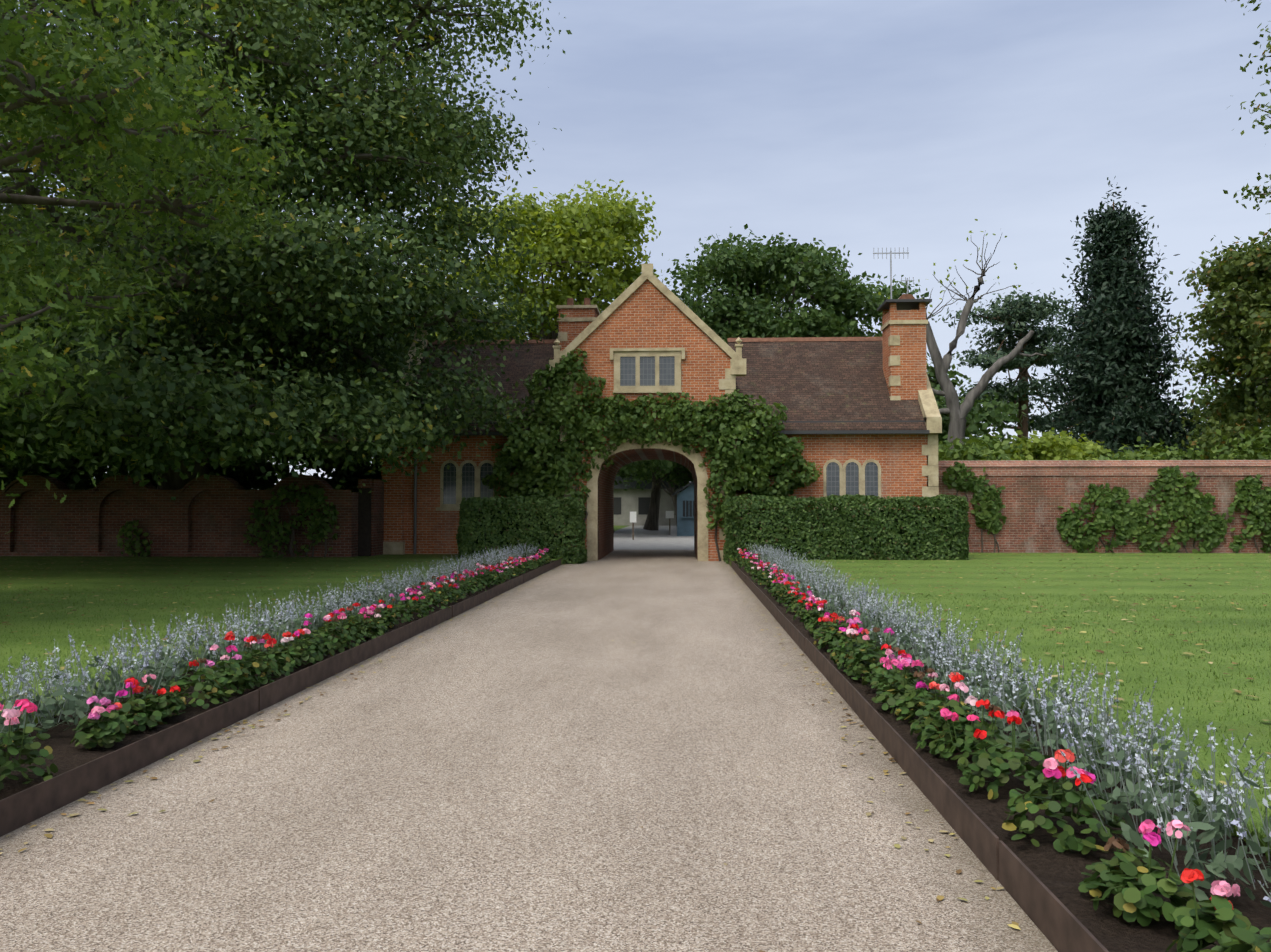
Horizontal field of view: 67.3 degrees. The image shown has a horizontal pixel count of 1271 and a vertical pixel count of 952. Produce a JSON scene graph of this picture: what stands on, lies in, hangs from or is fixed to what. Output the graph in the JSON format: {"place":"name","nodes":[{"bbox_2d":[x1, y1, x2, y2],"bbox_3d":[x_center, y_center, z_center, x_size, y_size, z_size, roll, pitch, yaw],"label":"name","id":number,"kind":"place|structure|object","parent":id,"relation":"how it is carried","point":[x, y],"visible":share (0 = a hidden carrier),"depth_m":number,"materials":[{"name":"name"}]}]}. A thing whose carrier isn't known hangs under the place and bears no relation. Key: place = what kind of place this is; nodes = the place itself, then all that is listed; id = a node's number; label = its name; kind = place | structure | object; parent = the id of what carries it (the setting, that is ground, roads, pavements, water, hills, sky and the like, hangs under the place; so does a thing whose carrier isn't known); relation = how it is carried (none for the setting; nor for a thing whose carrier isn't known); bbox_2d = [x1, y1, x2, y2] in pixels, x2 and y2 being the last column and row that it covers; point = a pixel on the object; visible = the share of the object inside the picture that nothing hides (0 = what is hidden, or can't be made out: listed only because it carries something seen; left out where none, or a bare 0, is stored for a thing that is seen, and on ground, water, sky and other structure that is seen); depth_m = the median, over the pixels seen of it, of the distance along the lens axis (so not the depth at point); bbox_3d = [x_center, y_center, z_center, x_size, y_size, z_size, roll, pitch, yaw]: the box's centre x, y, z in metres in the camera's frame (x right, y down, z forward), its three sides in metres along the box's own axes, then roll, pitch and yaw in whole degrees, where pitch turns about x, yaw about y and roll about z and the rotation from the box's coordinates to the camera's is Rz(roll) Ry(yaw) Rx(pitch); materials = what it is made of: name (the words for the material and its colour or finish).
{"place":"outdoors","nodes":[
{"label":"outdoors","id":0,"kind":"place"},
{"bbox_2d":[0,550,1057,951],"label":"path","id":1,"kind":"structure","parent":0,"point":[514,770],"depth_m":4.67,"materials":[{"name":"beige gravel"}]},
{"bbox_2d":[0,558,1108,951],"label":"steel edging","id":2,"kind":"object","parent":1,"relation":"on","point":[1052,918],"visible":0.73,"depth_m":5.32,"materials":[{"name":"brown metal"}]},
{"bbox_2d":[0,553,1270,951],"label":"fallen leaves","id":3,"kind":"object","parent":1,"relation":"on","point":[940,897],"visible":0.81,"depth_m":11.30,"materials":[{"name":"brown plant"}]},
{"bbox_2d":[614,526,626,530],"bbox_3d":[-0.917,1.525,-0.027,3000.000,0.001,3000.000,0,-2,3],"label":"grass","id":4,"kind":"structure","parent":0,"point":[617,527],"depth_m":71.02,"materials":[{"name":"green plant"}]},
{"bbox_2d":[0,442,112,489],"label":"shrub","id":5,"kind":"object","parent":4,"relation":"on","point":[31,467],"visible":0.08,"depth_m":28.97,"materials":[{"name":"green plant"}]},
{"bbox_2d":[60,194,101,245],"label":"tree","id":6,"kind":"object","parent":4,"relation":"on","point":[76,216],"depth_m":47.95,"materials":[{"name":"green plant"}]},
{"bbox_2d":[26,346,311,489],"bbox_3d":[-16.500,-2.353,32.724,11.333,9.967,9.664,0,-2,3],"label":"tree","id":7,"kind":"object","parent":4,"relation":"on","point":[264,483],"visible":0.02,"depth_m":30.21,"materials":[{"name":"green plant"}]},
{"bbox_2d":[58,440,294,489],"bbox_3d":[-15.060,-0.316,30.860,7.068,5.731,5.998,0,-2,3],"label":"shrub","id":8,"kind":"object","parent":4,"relation":"on","point":[82,484],"visible":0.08,"depth_m":29.57,"materials":[{"name":"green plant"}]},
{"bbox_2d":[0,475,383,556],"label":"garden wall","id":9,"kind":"structure","parent":4,"relation":"on","point":[204,517],"depth_m":26.69,"materials":[{"name":"brick"}]},
{"bbox_2d":[116,481,338,556],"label":"wall shrubs","id":10,"kind":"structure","parent":4,"relation":"on","point":[314,502],"depth_m":26.31,"materials":[{"name":"green plant"}]},
{"bbox_2d":[0,0,574,499],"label":"oak tree","id":11,"kind":"object","parent":4,"relation":"on","point":[184,400],"visible":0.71,"depth_m":21.41,"materials":[{"name":"green plant"}]},
{"bbox_2d":[209,444,381,491],"bbox_3d":[-11.493,-0.095,30.703,7.032,5.261,5.417,0,-2,3],"label":"shrub","id":12,"kind":"object","parent":4,"relation":"on","point":[349,476],"visible":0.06,"depth_m":30.24,"materials":[{"name":"green plant"}]},
{"bbox_2d":[294,385,391,492],"bbox_3d":[-7.970,-0.385,31.390,6.754,5.861,5.568,-2,-2,39],"label":"tree","id":13,"kind":"object","parent":4,"relation":"on","point":[376,463],"visible":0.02,"depth_m":31.14,"materials":[{"name":"green plant"}]},
{"bbox_2d":[256,329,430,480],"bbox_3d":[-9.777,-1.859,33.883,9.078,9.080,8.582,-1,-2,34],"label":"tree","id":14,"kind":"object","parent":4,"relation":"on","point":[361,363],"depth_m":33.43,"materials":[{"name":"green plant"}]},
{"bbox_2d":[326,269,451,377],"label":"tree","id":15,"kind":"object","parent":4,"relation":"on","point":[427,311],"depth_m":56.17,"materials":[{"name":"green plant"}]},
{"bbox_2d":[456,495,587,563],"bbox_3d":[-3.063,1.442,26.077,3.496,1.865,1.659,0,-2,3],"label":"hedge","id":16,"kind":"object","parent":4,"relation":"on","point":[553,528],"visible":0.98,"depth_m":25.44,"materials":[{"name":"green plant"}]},
{"bbox_2d":[399,179,667,339],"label":"tree","id":17,"kind":"object","parent":4,"relation":"on","point":[598,235],"visible":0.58,"depth_m":43.27,"materials":[{"name":"green plant"}]},
{"bbox_2d":[614,465,645,531],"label":"tree","id":18,"kind":"object","parent":4,"relation":"on","point":[624,476],"depth_m":56.05,"materials":[{"name":"green plant"}]},
{"bbox_2d":[616,460,676,480],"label":"tree","id":19,"kind":"object","parent":4,"relation":"on","point":[629,468],"visible":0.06,"depth_m":47.54,"materials":[{"name":"green plant"}]},
{"bbox_2d":[614,474,686,525],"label":"pale building","id":20,"kind":"structure","parent":4,"relation":"on","point":[633,499],"depth_m":77.97,"materials":[{"name":"beige paint"}]},
{"bbox_2d":[482,348,821,560],"bbox_3d":[0.403,-0.596,27.095,9.771,5.975,2.372,0,-2,3],"label":"climbing ivy","id":21,"kind":"object","parent":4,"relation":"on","point":[521,458],"visible":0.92,"depth_m":26.58,"materials":[{"name":"green plant"}]},
{"bbox_2d":[621,466,684,523],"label":"tree","id":22,"kind":"object","parent":4,"relation":"on","point":[670,489],"visible":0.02,"depth_m":72.78,"materials":[{"name":"green plant"}]},
{"bbox_2d":[381,247,941,560],"bbox_3d":[0.755,-2.275,30.468,16.220,9.550,7.400,0,-2,3],"label":"gatehouse","id":23,"kind":"object","parent":4,"relation":"on","point":[864,418],"visible":0.6,"depth_m":27.88,"materials":[{"name":"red brick"}]},
{"bbox_2d":[637,461,690,530],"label":"tree","id":24,"kind":"object","parent":4,"relation":"on","point":[651,523],"visible":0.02,"depth_m":61.73,"materials":[{"name":"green plant"}]},
{"bbox_2d":[643,462,692,491],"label":"tree","id":25,"kind":"object","parent":4,"relation":"on","point":[687,478],"visible":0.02,"depth_m":57.54,"materials":[{"name":"green plant"}]},
{"bbox_2d":[687,288,809,337],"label":"tree","id":26,"kind":"object","parent":4,"relation":"on","point":[745,317],"visible":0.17,"depth_m":47.63,"materials":[{"name":"green plant"}]},
{"bbox_2d":[661,224,932,342],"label":"tree","id":27,"kind":"object","parent":4,"relation":"on","point":[739,269],"visible":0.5,"depth_m":48.40,"materials":[{"name":"green plant"}]},
{"bbox_2d":[723,494,969,563],"bbox_3d":[5.616,1.418,25.675,6.483,1.899,1.654,0,-2,3],"label":"hedge","id":28,"kind":"object","parent":4,"relation":"on","point":[890,531],"visible":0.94,"depth_m":25.02,"materials":[{"name":"green plant"}]},
{"bbox_2d":[926,351,970,396],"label":"tree","id":29,"kind":"object","parent":4,"relation":"on","point":[932,374],"visible":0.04,"depth_m":63.54,"materials":[{"name":"green plant"}]},
{"bbox_2d":[876,219,1042,448],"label":"dead tree","id":30,"kind":"object","parent":4,"relation":"on","point":[956,411],"visible":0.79,"depth_m":40.40,"materials":[{"name":"grey wood"}]},
{"bbox_2d":[938,430,1025,460],"bbox_3d":[11.429,0.488,35.401,6.231,4.423,7.012,0,-2,3],"label":"shrub","id":31,"kind":"object","parent":4,"relation":"on","point":[976,451],"visible":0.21,"depth_m":33.79,"materials":[{"name":"green plant"}]},
{"bbox_2d":[933,383,1033,449],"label":"shrub","id":32,"kind":"object","parent":4,"relation":"on","point":[996,417],"visible":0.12,"depth_m":45.21,"materials":[{"name":"green plant"}]},
{"bbox_2d":[931,289,1077,437],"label":"layered pine","id":33,"kind":"object","parent":4,"relation":"on","point":[1010,314],"visible":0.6,"depth_m":59.31,"materials":[{"name":"green plant"}]},
{"bbox_2d":[994,424,1123,459],"bbox_3d":[15.403,0.439,36.195,8.596,4.668,5.573,0,-2,-13],"label":"shrub","id":34,"kind":"object","parent":4,"relation":"on","point":[1048,445],"visible":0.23,"depth_m":34.75,"materials":[{"name":"green plant"}]},
{"bbox_2d":[938,460,1270,552],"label":"garden wall","id":35,"kind":"structure","parent":4,"relation":"on","point":[1034,494],"depth_m":28.88,"materials":[{"name":"brick"}]},
{"bbox_2d":[942,461,1270,552],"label":"wall ivy","id":36,"kind":"object","parent":35,"relation":"attached to","point":[1128,518],"depth_m":28.62,"materials":[{"name":"green plant"}]},
{"bbox_2d":[1019,176,1217,455],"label":"tall conifer","id":37,"kind":"object","parent":4,"relation":"on","point":[1113,400],"visible":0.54,"depth_m":44.02,"materials":[{"name":"green plant"}]},
{"bbox_2d":[1088,436,1215,459],"bbox_3d":[18.952,0.562,34.656,6.421,4.205,6.327,-1,-2,26],"label":"shrub","id":38,"kind":"object","parent":4,"relation":"on","point":[1155,451],"visible":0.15,"depth_m":34.10,"materials":[{"name":"green plant"}]},
{"bbox_2d":[1169,228,1270,459],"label":"tree","id":39,"kind":"object","parent":4,"relation":"on","point":[1241,311],"visible":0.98,"depth_m":37.40,"materials":[{"name":"green plant"}]},
{"bbox_2d":[1172,373,1270,459],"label":"tree","id":40,"kind":"object","parent":4,"relation":"on","point":[1195,395],"visible":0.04,"depth_m":51.34,"materials":[{"name":"green plant"}]},
{"bbox_2d":[1201,422,1270,459],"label":"shrub","id":41,"kind":"object","parent":4,"relation":"on","point":[1253,453],"visible":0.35,"depth_m":33.66,"materials":[{"name":"green plant"}]},
{"bbox_2d":[1223,0,1270,267],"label":"tall sparse tree","id":42,"kind":"object","parent":4,"relation":"on","point":[1257,188],"visible":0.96,"depth_m":36.09,"materials":[{"name":"green plant"}]},
{"bbox_2d":[0,553,1270,860],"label":"lawn","id":43,"kind":"structure","parent":0,"point":[108,571],"depth_m":13.14,"materials":[{"name":"green plant"}]},
{"bbox_2d":[0,0,353,533],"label":"oak tree","id":44,"kind":"object","parent":43,"relation":"on","point":[28,84],"visible":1,"depth_m":13.17,"materials":[{"name":"green plant"}]},
{"bbox_2d":[0,562,551,799],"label":"bed soil","id":45,"kind":"structure","parent":43,"relation":"on","point":[67,756],"depth_m":5.86,"materials":[{"name":"brown soil"}]},
{"bbox_2d":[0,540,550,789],"bbox_3d":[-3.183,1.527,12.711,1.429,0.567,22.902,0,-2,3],"label":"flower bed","id":46,"kind":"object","parent":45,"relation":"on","point":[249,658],"visible":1,"depth_m":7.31,"materials":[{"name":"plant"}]},
{"bbox_2d":[735,563,1270,951],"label":"bed soil","id":47,"kind":"structure","parent":43,"relation":"on","point":[1060,876],"depth_m":3.86,"materials":[{"name":"brown soil"}]},
{"bbox_2d":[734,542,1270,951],"bbox_3d":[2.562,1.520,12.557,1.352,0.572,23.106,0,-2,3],"label":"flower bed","id":48,"kind":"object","parent":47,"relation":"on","point":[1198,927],"visible":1,"depth_m":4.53,"materials":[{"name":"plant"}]},
{"bbox_2d":[0,0,1270,488],"label":"sky","id":49,"kind":"structure","parent":0,"point":[866,127],"materials":[{"name":"blue"}]},
{"bbox_2d":[614,526,693,549],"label":"road","id":50,"kind":"structure","parent":0,"point":[661,538],"depth_m":44.56,"materials":[{"name":"grey asphalt"}]},
{"bbox_2d":[630,511,673,539],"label":"sign boards","id":51,"kind":"object","parent":50,"relation":"on","point":[669,514],"visible":1,"depth_m":43.95,"materials":[{"name":"white"}]},
{"bbox_2d":[672,481,693,535],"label":"kiosk","id":52,"kind":"object","parent":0,"point":[685,512],"visible":0.46,"depth_m":49.87,"materials":[{"name":"blue paint"}]}
]}

